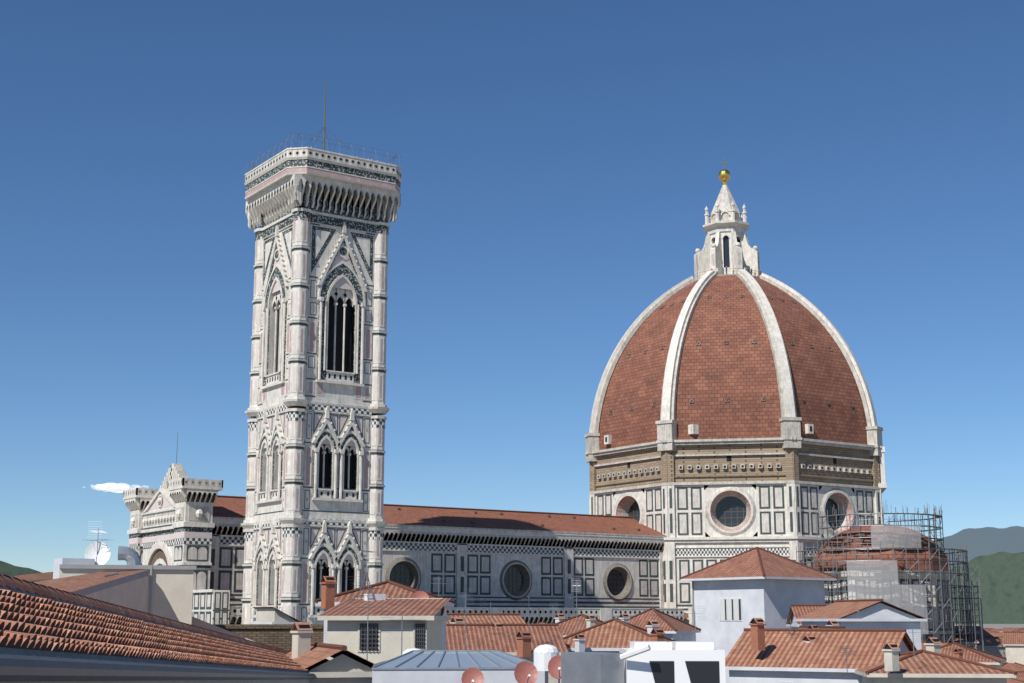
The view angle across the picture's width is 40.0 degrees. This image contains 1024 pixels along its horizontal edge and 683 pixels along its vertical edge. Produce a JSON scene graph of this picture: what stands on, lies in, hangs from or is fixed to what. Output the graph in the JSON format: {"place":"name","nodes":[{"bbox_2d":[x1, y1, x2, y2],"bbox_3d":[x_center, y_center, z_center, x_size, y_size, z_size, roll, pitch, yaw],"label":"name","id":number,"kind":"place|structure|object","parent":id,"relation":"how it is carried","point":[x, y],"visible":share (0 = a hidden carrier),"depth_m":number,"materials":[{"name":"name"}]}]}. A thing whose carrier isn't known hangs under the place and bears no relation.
{"place":"outdoors","nodes":[
{"label":"outdoors","id":0,"kind":"place"},
{"bbox_2d":[0,526,1023,623],"bbox_3d":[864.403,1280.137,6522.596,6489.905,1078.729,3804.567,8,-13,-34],"label":"hills","id":1,"kind":"structure","parent":0,"point":[996,555],"depth_m":5621.43,"materials":[{"name":"green plant"}]},
{"bbox_2d":[0,0,1023,572],"label":"sky","id":2,"kind":"structure","parent":0,"point":[562,159],"materials":[{"name":"blue"}]},
{"bbox_2d":[955,624,1023,628],"bbox_3d":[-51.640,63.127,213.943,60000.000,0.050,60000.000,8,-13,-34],"label":"landscape","id":3,"kind":"structure","parent":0,"point":[997,626],"depth_m":4298.89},
{"bbox_2d":[123,435,229,624],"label":"facade","id":4,"kind":"structure","parent":3,"relation":"on","point":[171,518],"depth_m":210.62,"materials":[{"name":"grey stone"}]},
{"bbox_2d":[241,83,402,624],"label":"campanile","id":5,"kind":"structure","parent":3,"relation":"on","point":[314,487],"depth_m":199.74,"materials":[{"name":"white stone"}]},
{"bbox_2d":[210,495,692,624],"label":"nave","id":6,"kind":"structure","parent":3,"relation":"on","point":[539,561],"depth_m":242.12,"materials":[{"name":"grey stone"}]},
{"bbox_2d":[0,521,1016,682],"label":"buildings","id":7,"kind":"structure","parent":3,"relation":"on","point":[760,615],"depth_m":59.11,"materials":[{"name":"orange tile"}]},
{"bbox_2d":[584,157,886,622],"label":"dome","id":8,"kind":"structure","parent":3,"relation":"on","point":[732,414],"depth_m":268.64,"materials":[{"name":"red tile"}]},
{"bbox_2d":[813,524,954,641],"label":"apse","id":9,"kind":"structure","parent":3,"relation":"on","point":[888,590],"depth_m":237.18,"materials":[{"name":"white stone"}]},
{"bbox_2d":[796,502,983,650],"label":"scaffolding","id":10,"kind":"object","parent":9,"relation":"on","point":[967,609],"visible":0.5,"depth_m":237.94,"materials":[{"name":"grey metal"}]},
{"bbox_2d":[921,626,1023,682],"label":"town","id":11,"kind":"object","parent":3,"relation":"on","point":[1008,643],"visible":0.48,"depth_m":219.92,"materials":[{"name":"brown tile"}]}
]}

